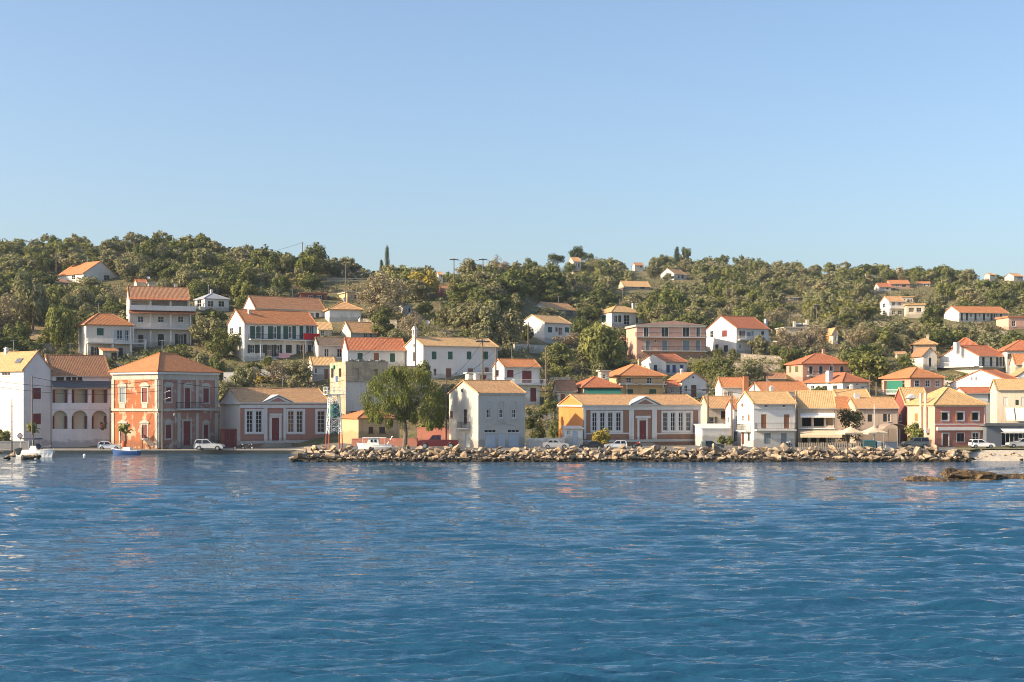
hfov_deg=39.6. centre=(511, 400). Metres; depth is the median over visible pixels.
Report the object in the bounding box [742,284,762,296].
oak tree
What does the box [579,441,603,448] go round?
black car
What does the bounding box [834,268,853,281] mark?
oak tree
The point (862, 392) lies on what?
yellow roofed house
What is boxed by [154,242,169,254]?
olive tree
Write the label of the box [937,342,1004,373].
wide terrace house
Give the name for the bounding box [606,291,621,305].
oak tree
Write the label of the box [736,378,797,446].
white balcony house
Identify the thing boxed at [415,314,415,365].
utility pole
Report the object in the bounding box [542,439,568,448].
silver car
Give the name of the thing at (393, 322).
retaining wall
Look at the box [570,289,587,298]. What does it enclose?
broadleaf tree
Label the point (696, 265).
olive tree
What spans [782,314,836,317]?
retaining wall
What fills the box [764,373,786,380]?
brown roofed shed
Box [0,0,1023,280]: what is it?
sky
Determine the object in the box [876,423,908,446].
gazebo
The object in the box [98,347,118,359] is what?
garden hut
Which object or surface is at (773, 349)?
shrub
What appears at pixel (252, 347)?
window
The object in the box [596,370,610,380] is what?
cream stair tower
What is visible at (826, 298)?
olive tree
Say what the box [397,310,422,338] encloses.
bare tree
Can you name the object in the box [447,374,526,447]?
grey rendered building
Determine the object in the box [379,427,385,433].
window
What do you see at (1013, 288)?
oak tree
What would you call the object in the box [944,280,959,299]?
oak tree
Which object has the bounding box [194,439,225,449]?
silver hatchback
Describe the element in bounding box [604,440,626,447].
pale hatchback
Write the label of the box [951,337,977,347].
red tower house
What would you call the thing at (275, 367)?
bare tree
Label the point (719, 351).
shrub
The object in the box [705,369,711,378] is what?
shrub
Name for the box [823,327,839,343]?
cream gabled cottage
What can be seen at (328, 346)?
grey roofed annexe
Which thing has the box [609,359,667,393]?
ochre terrace house
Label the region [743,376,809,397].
long orange roof house
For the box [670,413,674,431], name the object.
window
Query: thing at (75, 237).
olive tree
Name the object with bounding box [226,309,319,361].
green shuttered house
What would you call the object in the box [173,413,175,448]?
street lamp
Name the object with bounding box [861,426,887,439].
parasol
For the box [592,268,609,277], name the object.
broadleaf tree
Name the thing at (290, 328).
window
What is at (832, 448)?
boulder
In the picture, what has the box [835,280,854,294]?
olive tree
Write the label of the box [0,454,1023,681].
water
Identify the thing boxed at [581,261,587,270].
olive tree
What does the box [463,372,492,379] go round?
white terrace block
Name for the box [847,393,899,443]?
beige shuttered house
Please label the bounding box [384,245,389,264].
cypress
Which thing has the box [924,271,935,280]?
olive tree
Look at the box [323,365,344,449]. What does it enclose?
harbour beacon
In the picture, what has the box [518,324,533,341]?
oak tree
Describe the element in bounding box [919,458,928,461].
boulder
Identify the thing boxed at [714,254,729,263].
oak tree
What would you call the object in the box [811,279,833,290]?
olive tree
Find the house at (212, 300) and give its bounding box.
[193,289,230,311]
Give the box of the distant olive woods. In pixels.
[0,230,1023,418]
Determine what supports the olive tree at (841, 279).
on the ground
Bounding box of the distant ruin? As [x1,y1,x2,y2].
[787,297,798,299]
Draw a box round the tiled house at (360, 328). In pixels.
[339,318,376,336]
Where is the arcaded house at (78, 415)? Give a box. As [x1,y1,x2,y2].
[44,354,111,447]
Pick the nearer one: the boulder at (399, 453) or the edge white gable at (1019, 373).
the boulder at (399, 453)
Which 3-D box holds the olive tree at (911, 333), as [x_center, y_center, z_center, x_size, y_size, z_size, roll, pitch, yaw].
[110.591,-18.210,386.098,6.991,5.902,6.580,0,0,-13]
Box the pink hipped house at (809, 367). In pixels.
[784,349,851,380]
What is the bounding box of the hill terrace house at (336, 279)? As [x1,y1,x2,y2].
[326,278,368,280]
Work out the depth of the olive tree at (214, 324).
315.98 m
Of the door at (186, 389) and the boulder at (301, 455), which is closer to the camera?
the boulder at (301, 455)
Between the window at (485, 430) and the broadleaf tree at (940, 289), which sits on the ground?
the broadleaf tree at (940, 289)
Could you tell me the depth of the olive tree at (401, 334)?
311.54 m
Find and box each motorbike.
[233,444,244,448]
[244,443,253,448]
[632,442,641,447]
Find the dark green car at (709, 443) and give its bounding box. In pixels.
[700,440,723,447]
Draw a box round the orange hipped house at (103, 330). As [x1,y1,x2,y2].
[75,303,146,355]
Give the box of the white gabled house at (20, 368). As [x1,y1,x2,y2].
[0,347,53,447]
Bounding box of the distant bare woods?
[10,248,989,381]
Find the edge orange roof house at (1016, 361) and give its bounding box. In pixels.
[1008,353,1023,373]
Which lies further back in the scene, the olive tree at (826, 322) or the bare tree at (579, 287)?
the bare tree at (579, 287)
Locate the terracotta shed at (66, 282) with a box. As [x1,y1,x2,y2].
[55,279,68,285]
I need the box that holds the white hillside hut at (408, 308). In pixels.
[399,305,413,314]
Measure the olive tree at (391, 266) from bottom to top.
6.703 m
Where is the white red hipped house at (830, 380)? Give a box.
[803,371,871,389]
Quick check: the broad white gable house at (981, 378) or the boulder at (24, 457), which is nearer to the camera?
the boulder at (24, 457)
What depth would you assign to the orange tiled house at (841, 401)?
240.19 m
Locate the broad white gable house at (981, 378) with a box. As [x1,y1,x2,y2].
[948,369,1018,389]
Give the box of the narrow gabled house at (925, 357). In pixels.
[911,347,938,370]
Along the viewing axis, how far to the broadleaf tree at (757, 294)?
497.29 m
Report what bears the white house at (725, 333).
on the ground
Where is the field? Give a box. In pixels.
[5,326,47,339]
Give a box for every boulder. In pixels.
[14,448,21,454]
[21,455,29,459]
[289,456,295,461]
[296,451,306,458]
[310,454,320,457]
[311,445,318,450]
[325,452,340,459]
[329,445,335,451]
[395,451,404,456]
[400,448,410,453]
[415,445,422,450]
[428,450,440,455]
[452,444,460,452]
[460,451,468,458]
[476,447,487,452]
[509,447,520,452]
[531,447,539,452]
[541,455,551,459]
[564,449,573,454]
[569,445,576,452]
[569,455,576,461]
[589,451,597,456]
[595,452,604,459]
[609,447,620,452]
[612,451,618,457]
[618,454,627,459]
[628,453,635,458]
[637,448,652,455]
[649,445,660,450]
[658,449,666,455]
[673,446,684,449]
[678,450,684,454]
[696,453,704,458]
[699,446,710,451]
[712,443,722,452]
[713,457,723,461]
[732,448,740,456]
[760,446,767,451]
[769,447,783,453]
[771,454,781,459]
[780,442,791,451]
[800,450,807,455]
[828,445,837,451]
[835,459,848,461]
[844,449,851,455]
[851,446,867,452]
[868,455,880,461]
[887,457,899,461]
[896,448,907,454]
[912,446,920,455]
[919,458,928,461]
[921,450,930,454]
[923,454,934,459]
[933,445,939,453]
[940,457,951,461]
[946,450,955,457]
[964,453,971,459]
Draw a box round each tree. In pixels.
[0,242,16,255]
[0,261,22,271]
[0,272,12,295]
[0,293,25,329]
[0,323,30,346]
[0,332,27,350]
[4,255,37,271]
[6,241,25,250]
[12,320,31,335]
[13,269,52,329]
[18,338,43,351]
[23,245,48,269]
[28,271,59,285]
[33,252,58,272]
[36,327,57,344]
[44,296,76,315]
[45,235,61,245]
[45,303,76,350]
[46,283,65,303]
[53,237,78,258]
[54,246,82,258]
[56,347,76,354]
[58,252,89,269]
[60,293,83,309]
[68,233,88,244]
[68,275,103,288]
[69,285,97,309]
[72,284,102,304]
[75,301,97,316]
[81,247,103,260]
[93,291,120,309]
[97,240,118,251]
[97,299,125,317]
[99,249,125,271]
[103,282,125,295]
[113,258,141,280]
[113,291,125,302]
[116,240,137,254]
[123,231,146,244]
[130,253,153,269]
[133,239,161,260]
[136,268,151,280]
[143,257,173,279]
[148,234,164,249]
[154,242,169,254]
[155,279,173,286]
[157,263,179,280]
[159,250,177,259]
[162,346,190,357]
[168,240,189,248]
[171,269,194,286]
[175,263,200,278]
[181,249,195,264]
[186,241,210,250]
[186,279,214,295]
[188,315,223,343]
[188,353,209,365]
[189,284,207,301]
[192,247,219,267]
[193,308,227,330]
[194,233,210,242]
[201,277,220,294]
[203,328,240,357]
[205,240,228,253]
[208,350,226,377]
[210,261,257,300]
[215,254,229,265]
[218,380,239,395]
[229,246,250,259]
[230,278,257,304]
[230,366,255,386]
[235,295,247,308]
[245,266,274,287]
[248,248,270,267]
[260,250,286,272]
[260,355,272,365]
[262,359,287,382]
[268,287,291,296]
[270,275,292,295]
[274,252,296,275]
[284,360,313,385]
[286,267,305,284]
[286,378,298,386]
[294,254,320,274]
[298,242,328,264]
[298,275,323,289]
[320,257,342,275]
[336,256,362,277]
[355,282,387,316]
[357,268,372,278]
[360,365,446,446]
[367,267,412,316]
[369,313,394,336]
[373,304,393,317]
[379,264,397,273]
[387,328,411,342]
[391,270,420,298]
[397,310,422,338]
[406,279,431,301]
[407,269,440,295]
[411,267,421,274]
[415,301,433,317]
[417,332,439,336]
[417,402,435,414]
[429,391,448,409]
[432,404,448,416]
[435,304,454,324]
[443,272,456,281]
[444,281,481,302]
[447,298,483,329]
[448,274,471,283]
[454,258,485,278]
[466,286,494,301]
[467,267,492,277]
[469,271,493,285]
[469,294,499,315]
[469,322,496,341]
[469,334,480,338]
[472,300,502,332]
[477,281,508,297]
[485,264,505,273]
[485,277,506,291]
[488,254,509,274]
[488,293,511,308]
[494,308,525,344]
[495,266,532,299]
[497,345,514,358]
[499,303,520,314]
[505,264,526,274]
[510,292,524,310]
[516,268,540,290]
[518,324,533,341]
[523,257,537,270]
[530,261,567,293]
[534,307,563,316]
[537,280,565,300]
[539,289,563,302]
[540,370,551,386]
[541,343,573,367]
[542,341,572,362]
[543,398,557,413]
[544,381,553,394]
[547,253,564,266]
[548,420,558,437]
[552,331,579,348]
[560,283,571,299]
[561,272,576,300]
[562,262,575,272]
[568,245,584,259]
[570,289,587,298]
[571,315,591,340]
[571,343,591,362]
[572,281,593,297]
[575,304,601,320]
[577,320,628,361]
[578,295,605,309]
[580,251,593,261]
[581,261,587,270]
[587,286,614,305]
[589,343,613,370]
[591,282,614,293]
[591,363,604,376]
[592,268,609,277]
[594,274,615,292]
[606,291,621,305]
[609,358,630,371]
[620,292,647,305]
[623,269,635,280]
[635,297,656,322]
[644,302,679,320]
[645,267,657,278]
[648,293,661,303]
[649,258,662,276]
[657,288,685,309]
[659,254,671,266]
[659,313,681,321]
[660,272,675,282]
[670,293,691,314]
[678,259,688,270]
[678,310,707,323]
[681,246,690,259]
[683,282,698,290]
[685,306,718,320]
[688,286,704,295]
[690,360,711,375]
[691,262,705,276]
[697,272,716,283]
[705,298,720,312]
[706,357,735,377]
[708,278,727,297]
[709,286,723,298]
[712,373,726,384]
[713,296,727,307]
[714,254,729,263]
[715,307,731,317]
[721,267,738,278]
[722,285,745,295]
[722,287,736,300]
[727,294,753,310]
[729,272,747,285]
[731,300,765,315]
[733,366,753,381]
[735,303,762,321]
[741,359,765,381]
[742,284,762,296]
[746,287,761,301]
[746,334,771,354]
[748,258,764,273]
[753,268,770,282]
[754,282,774,292]
[760,268,780,278]
[760,288,782,303]
[763,280,787,294]
[763,305,789,325]
[769,321,786,334]
[772,327,803,349]
[776,282,795,295]
[779,349,797,368]
[794,280,813,295]
[794,322,830,350]
[798,267,812,274]
[801,299,826,318]
[802,291,818,301]
[803,305,824,322]
[808,264,821,273]
[810,314,838,329]
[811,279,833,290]
[812,289,839,312]
[822,262,835,272]
[830,275,850,285]
[830,302,861,316]
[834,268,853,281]
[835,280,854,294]
[835,407,865,445]
[837,310,858,328]
[838,340,860,357]
[838,342,874,372]
[839,306,860,316]
[840,322,874,346]
[847,350,893,383]
[849,320,877,338]
[850,281,871,299]
[857,302,877,320]
[859,264,878,274]
[859,326,892,347]
[863,293,876,306]
[865,343,885,356]
[881,271,898,281]
[881,320,908,341]
[890,334,915,350]
[897,273,910,281]
[906,323,930,340]
[908,269,925,283]
[911,292,921,301]
[915,324,931,338]
[918,305,944,326]
[923,294,950,309]
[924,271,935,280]
[925,267,941,281]
[927,328,954,348]
[934,283,955,296]
[940,267,953,280]
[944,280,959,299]
[948,325,969,334]
[954,269,979,283]
[955,301,981,305]
[956,286,981,301]
[967,325,978,338]
[974,294,988,303]
[975,279,993,292]
[975,332,998,347]
[981,324,998,334]
[986,291,1010,304]
[995,283,1018,298]
[1000,297,1015,308]
[1000,331,1023,345]
[1005,287,1013,299]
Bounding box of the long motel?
[943,306,1009,321]
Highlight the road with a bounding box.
[29,443,955,449]
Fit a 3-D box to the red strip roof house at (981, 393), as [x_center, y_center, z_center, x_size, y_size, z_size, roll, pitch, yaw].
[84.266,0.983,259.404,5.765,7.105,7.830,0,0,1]
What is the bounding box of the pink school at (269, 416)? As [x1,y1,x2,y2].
[218,376,329,446]
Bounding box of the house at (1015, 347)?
[998,340,1023,374]
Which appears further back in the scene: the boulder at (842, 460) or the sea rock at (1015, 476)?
the boulder at (842, 460)
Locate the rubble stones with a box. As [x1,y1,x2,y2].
[295,447,971,461]
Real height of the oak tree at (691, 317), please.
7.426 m
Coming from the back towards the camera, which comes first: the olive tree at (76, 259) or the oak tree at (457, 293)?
the olive tree at (76, 259)
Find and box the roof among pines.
[435,278,450,296]
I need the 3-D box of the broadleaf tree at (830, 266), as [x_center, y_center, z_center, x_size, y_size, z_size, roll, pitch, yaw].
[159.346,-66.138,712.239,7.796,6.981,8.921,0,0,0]
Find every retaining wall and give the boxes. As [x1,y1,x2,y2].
[0,343,53,351]
[223,372,242,382]
[253,370,286,379]
[362,318,397,327]
[513,344,546,352]
[525,413,554,420]
[547,377,569,383]
[731,362,780,370]
[741,353,783,362]
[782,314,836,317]
[857,320,885,326]
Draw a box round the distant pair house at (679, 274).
[660,268,686,279]
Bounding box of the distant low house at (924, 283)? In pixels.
[916,281,930,285]
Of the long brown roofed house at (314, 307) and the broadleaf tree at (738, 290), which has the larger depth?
the broadleaf tree at (738, 290)
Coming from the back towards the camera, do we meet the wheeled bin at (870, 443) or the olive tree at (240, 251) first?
the olive tree at (240, 251)
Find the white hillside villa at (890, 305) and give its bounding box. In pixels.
[879,296,905,315]
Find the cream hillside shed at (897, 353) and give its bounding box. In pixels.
[893,351,906,358]
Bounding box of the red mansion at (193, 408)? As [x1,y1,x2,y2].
[107,340,222,448]
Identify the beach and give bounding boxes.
[968,449,1023,460]
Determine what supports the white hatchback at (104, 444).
on the road
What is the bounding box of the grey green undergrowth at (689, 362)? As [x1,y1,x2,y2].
[0,262,1021,428]
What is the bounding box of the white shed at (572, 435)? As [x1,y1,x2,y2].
[561,426,583,446]
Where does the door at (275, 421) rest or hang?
in the pink school at (269, 416)
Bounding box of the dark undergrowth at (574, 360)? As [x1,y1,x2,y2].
[0,254,1023,427]
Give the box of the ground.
[0,260,1023,450]
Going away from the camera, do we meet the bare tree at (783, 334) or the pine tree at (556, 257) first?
the bare tree at (783, 334)
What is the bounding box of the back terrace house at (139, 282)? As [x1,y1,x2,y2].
[133,279,146,285]
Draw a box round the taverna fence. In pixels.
[799,443,861,448]
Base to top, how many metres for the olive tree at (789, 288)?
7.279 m
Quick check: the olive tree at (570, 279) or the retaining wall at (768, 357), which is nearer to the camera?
the retaining wall at (768, 357)
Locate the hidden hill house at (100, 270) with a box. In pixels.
[58,261,117,282]
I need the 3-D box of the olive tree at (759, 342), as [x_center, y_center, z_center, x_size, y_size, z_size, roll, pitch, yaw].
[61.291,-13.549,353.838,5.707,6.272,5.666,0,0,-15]
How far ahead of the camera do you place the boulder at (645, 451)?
202.42 m
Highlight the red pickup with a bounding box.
[417,435,458,448]
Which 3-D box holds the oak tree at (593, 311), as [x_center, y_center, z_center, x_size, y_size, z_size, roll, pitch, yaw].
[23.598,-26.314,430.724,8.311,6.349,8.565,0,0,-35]
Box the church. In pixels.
[403,326,498,378]
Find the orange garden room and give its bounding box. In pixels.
[338,291,358,302]
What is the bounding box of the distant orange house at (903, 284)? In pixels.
[886,280,909,288]
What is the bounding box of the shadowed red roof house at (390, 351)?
[341,337,406,365]
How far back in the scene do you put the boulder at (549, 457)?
200.95 m
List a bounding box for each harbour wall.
[351,438,417,445]
[417,426,448,443]
[526,438,564,446]
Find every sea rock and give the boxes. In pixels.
[825,476,835,479]
[902,476,949,481]
[939,467,1007,480]
[1000,473,1023,478]
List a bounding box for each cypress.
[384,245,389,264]
[673,246,679,262]
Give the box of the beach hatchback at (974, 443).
[968,439,994,447]
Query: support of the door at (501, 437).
in the grey rendered building
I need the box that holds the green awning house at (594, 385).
[576,376,623,393]
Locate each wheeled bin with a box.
[862,440,875,448]
[876,441,881,447]
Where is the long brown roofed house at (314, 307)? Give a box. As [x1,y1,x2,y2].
[243,289,324,317]
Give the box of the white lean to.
[693,424,730,445]
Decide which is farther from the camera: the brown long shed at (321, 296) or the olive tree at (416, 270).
the olive tree at (416, 270)
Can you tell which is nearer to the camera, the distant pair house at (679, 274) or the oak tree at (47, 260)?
the oak tree at (47, 260)
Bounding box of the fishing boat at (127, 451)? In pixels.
[111,436,140,454]
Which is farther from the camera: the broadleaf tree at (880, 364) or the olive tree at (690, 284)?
the olive tree at (690, 284)
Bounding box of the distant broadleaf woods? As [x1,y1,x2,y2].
[0,238,1023,399]
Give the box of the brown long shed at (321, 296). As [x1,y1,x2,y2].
[297,292,327,299]
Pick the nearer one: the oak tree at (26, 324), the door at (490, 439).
the door at (490, 439)
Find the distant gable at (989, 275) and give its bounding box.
[984,273,994,280]
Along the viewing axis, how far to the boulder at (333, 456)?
200.77 m
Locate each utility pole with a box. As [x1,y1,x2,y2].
[31,376,32,433]
[56,242,56,277]
[162,378,169,448]
[345,264,345,297]
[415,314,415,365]
[445,378,446,439]
[449,258,457,283]
[475,339,489,379]
[495,348,496,379]
[527,322,528,353]
[545,348,546,392]
[701,388,714,423]
[731,391,732,445]
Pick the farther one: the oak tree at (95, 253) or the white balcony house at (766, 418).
the oak tree at (95, 253)
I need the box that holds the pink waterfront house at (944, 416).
[904,374,988,446]
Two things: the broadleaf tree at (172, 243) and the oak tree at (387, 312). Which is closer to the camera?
the oak tree at (387, 312)
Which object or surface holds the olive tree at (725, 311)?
on the ground
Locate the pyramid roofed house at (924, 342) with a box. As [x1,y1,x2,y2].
[909,334,938,352]
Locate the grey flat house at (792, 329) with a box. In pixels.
[775,320,824,342]
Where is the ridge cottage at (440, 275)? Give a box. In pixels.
[436,272,443,282]
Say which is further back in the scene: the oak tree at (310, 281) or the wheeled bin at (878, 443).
the oak tree at (310, 281)
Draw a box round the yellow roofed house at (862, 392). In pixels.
[833,384,870,396]
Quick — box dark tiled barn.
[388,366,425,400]
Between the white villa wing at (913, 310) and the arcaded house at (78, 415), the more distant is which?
the white villa wing at (913, 310)
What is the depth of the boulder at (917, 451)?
202.39 m
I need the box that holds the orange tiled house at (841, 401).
[835,396,850,442]
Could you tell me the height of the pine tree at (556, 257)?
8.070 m
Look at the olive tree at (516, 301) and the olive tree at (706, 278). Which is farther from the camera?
the olive tree at (706, 278)
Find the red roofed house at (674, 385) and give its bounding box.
[664,380,680,393]
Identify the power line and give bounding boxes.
[0,381,161,387]
[2,387,161,394]
[34,377,158,384]
[163,380,344,388]
[197,243,299,262]
[346,268,479,340]
[450,379,701,393]
[546,351,691,389]
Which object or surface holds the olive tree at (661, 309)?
on the ground
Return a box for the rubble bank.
[294,451,963,461]
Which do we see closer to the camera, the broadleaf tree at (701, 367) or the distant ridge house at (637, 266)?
the broadleaf tree at (701, 367)
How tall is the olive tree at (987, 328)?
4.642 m
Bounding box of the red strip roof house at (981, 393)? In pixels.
[956,387,989,422]
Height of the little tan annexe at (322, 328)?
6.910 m
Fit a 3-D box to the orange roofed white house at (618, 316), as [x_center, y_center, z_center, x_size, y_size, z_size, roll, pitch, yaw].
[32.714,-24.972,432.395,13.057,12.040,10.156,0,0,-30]
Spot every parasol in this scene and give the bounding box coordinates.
[836,426,863,447]
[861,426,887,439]
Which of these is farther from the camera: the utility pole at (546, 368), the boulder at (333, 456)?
the utility pole at (546, 368)
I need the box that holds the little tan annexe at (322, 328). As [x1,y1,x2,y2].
[316,322,332,335]
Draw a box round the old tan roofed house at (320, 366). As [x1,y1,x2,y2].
[308,356,335,381]
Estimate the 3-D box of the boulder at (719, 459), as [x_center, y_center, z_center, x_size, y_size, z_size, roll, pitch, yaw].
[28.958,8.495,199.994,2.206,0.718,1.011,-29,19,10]
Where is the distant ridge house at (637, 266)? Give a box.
[632,263,643,270]
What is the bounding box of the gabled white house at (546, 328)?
[522,314,571,345]
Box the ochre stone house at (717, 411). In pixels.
[700,391,735,424]
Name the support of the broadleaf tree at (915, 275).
on the ground
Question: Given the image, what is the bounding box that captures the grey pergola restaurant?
[979,423,1023,446]
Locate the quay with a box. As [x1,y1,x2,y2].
[0,449,959,453]
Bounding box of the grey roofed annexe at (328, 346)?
[312,328,343,360]
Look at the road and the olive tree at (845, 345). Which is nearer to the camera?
the road
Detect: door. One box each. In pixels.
[121,431,124,442]
[184,421,189,444]
[185,388,188,407]
[224,430,228,446]
[230,430,233,446]
[272,418,278,440]
[446,368,450,376]
[485,433,495,447]
[498,434,504,447]
[508,433,518,446]
[573,431,577,444]
[639,420,645,439]
[691,385,695,396]
[781,433,786,443]
[943,434,947,445]
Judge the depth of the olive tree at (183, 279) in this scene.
394.08 m
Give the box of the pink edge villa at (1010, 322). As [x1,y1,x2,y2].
[995,316,1023,329]
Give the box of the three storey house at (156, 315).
[125,278,195,347]
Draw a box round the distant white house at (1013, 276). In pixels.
[1004,273,1023,281]
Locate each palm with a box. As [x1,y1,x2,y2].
[25,422,40,445]
[117,423,132,440]
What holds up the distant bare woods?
on the ground
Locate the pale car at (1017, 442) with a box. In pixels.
[1005,438,1023,447]
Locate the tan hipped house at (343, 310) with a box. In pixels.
[323,297,363,322]
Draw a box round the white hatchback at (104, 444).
[97,441,121,448]
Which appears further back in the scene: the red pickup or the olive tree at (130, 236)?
the olive tree at (130, 236)
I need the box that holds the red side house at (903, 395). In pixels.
[894,387,925,442]
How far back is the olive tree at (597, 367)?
300.58 m
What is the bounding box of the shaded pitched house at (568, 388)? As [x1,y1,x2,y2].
[552,380,577,402]
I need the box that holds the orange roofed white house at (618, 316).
[595,303,643,326]
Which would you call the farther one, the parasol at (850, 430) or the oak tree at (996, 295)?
the oak tree at (996, 295)
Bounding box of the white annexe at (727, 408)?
[724,399,737,443]
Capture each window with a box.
[2,372,10,375]
[56,377,64,380]
[111,352,116,359]
[116,330,122,340]
[125,330,128,340]
[138,316,143,321]
[158,316,163,321]
[178,316,182,321]
[178,334,182,343]
[196,300,200,307]
[208,301,213,306]
[218,301,223,306]
[246,411,252,432]
[250,345,254,352]
[255,411,262,432]
[259,326,261,338]
[267,345,271,356]
[273,326,276,338]
[276,345,279,356]
[288,326,292,338]
[288,411,294,432]
[296,411,302,432]
[299,345,302,352]
[317,411,325,432]
[324,349,328,356]
[337,349,341,357]
[368,427,373,433]
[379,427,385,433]
[433,368,436,375]
[464,409,466,423]
[484,429,495,432]
[499,409,502,417]
[508,429,518,432]
[512,409,515,417]
[592,413,596,431]
[600,413,604,430]
[608,413,611,431]
[616,413,620,431]
[624,315,629,324]
[644,327,648,336]
[661,327,667,336]
[663,413,666,431]
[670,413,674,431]
[678,413,682,431]
[683,327,688,335]
[686,413,689,431]
[696,327,699,335]
[721,411,725,418]
[942,412,947,419]
[957,412,963,419]
[957,433,963,441]
[972,412,978,419]
[973,433,978,438]
[1002,432,1022,445]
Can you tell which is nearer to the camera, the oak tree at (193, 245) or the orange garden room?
the orange garden room
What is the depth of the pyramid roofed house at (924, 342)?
357.78 m
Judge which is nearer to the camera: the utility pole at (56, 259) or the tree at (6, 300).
the tree at (6, 300)
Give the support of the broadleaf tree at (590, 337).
on the ground
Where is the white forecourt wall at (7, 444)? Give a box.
[0,441,29,448]
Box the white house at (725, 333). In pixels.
[706,315,790,353]
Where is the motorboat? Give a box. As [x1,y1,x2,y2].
[16,438,53,456]
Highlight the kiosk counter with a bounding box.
[885,442,896,448]
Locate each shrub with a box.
[0,429,10,440]
[99,422,106,429]
[143,349,162,357]
[164,343,192,356]
[246,361,264,369]
[255,376,269,383]
[416,359,431,375]
[525,406,547,437]
[547,366,571,376]
[592,428,611,444]
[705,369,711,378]
[713,348,738,358]
[717,435,733,446]
[767,344,787,355]
[812,386,826,389]
[895,352,915,369]
[904,422,923,440]
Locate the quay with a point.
(180, 451)
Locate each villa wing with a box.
[901,296,913,302]
[903,303,925,317]
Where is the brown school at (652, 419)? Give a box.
[557,382,702,445]
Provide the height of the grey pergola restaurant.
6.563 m
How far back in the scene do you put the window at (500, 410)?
218.64 m
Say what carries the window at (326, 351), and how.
in the grey roofed annexe at (328, 346)
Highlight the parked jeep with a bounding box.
[901,437,929,447]
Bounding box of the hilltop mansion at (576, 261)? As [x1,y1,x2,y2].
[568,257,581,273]
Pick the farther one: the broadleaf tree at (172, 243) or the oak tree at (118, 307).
the broadleaf tree at (172, 243)
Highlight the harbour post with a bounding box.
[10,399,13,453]
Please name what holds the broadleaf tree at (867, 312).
on the ground
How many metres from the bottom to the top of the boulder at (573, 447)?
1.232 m
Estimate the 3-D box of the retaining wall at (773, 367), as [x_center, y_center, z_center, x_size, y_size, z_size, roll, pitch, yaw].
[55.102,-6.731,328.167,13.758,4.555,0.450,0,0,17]
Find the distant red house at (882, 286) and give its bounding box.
[873,283,890,290]
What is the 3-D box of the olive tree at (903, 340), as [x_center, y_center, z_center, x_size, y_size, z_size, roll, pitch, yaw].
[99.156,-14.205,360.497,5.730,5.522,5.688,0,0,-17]
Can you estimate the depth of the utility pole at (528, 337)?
326.87 m
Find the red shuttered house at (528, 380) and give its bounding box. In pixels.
[491,358,545,404]
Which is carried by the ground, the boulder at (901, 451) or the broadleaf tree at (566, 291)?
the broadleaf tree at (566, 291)
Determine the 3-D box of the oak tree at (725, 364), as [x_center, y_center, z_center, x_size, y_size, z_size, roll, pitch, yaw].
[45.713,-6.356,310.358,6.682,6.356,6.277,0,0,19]
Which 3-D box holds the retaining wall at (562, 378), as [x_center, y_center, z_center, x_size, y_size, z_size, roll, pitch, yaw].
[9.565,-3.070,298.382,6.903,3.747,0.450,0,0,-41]
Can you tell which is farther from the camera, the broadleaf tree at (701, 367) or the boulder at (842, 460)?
the broadleaf tree at (701, 367)
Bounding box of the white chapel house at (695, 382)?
[663,369,708,397]
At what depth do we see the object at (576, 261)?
642.83 m
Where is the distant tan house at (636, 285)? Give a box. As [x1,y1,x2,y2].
[617,281,650,289]
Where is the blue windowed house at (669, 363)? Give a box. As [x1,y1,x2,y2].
[641,353,687,374]
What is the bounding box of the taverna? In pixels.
[794,390,841,446]
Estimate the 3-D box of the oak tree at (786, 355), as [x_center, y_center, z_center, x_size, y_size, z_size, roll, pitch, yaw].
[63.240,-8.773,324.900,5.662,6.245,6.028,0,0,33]
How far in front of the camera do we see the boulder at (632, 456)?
200.34 m
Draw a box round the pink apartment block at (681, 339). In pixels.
[625,321,706,358]
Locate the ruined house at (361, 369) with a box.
[330,359,387,415]
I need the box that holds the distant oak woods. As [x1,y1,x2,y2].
[0,235,1023,412]
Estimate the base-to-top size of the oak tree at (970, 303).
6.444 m
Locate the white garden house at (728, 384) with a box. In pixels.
[714,377,742,398]
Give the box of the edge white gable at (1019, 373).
[1010,362,1023,378]
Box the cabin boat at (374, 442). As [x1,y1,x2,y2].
[357,437,392,448]
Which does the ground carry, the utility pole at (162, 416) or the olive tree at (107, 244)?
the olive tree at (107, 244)
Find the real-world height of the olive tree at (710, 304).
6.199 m
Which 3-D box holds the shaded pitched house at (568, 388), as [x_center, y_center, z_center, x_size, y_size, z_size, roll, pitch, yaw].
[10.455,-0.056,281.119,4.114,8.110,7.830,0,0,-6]
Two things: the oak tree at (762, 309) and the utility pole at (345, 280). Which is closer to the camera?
the utility pole at (345, 280)
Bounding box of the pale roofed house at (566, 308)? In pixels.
[535,296,577,316]
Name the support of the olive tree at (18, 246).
on the ground
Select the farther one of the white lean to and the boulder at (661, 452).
the white lean to
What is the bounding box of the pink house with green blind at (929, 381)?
[878,367,947,396]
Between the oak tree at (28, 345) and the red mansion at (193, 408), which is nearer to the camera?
the red mansion at (193, 408)
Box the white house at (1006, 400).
[989,379,1023,422]
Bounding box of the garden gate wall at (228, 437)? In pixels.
[219,429,236,447]
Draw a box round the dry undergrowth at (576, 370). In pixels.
[0,266,1021,428]
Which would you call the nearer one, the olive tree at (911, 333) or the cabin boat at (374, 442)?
the cabin boat at (374, 442)
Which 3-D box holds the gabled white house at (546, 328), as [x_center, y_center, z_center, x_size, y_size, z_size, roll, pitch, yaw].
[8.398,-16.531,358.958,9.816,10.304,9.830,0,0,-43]
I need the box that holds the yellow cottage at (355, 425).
[337,402,398,443]

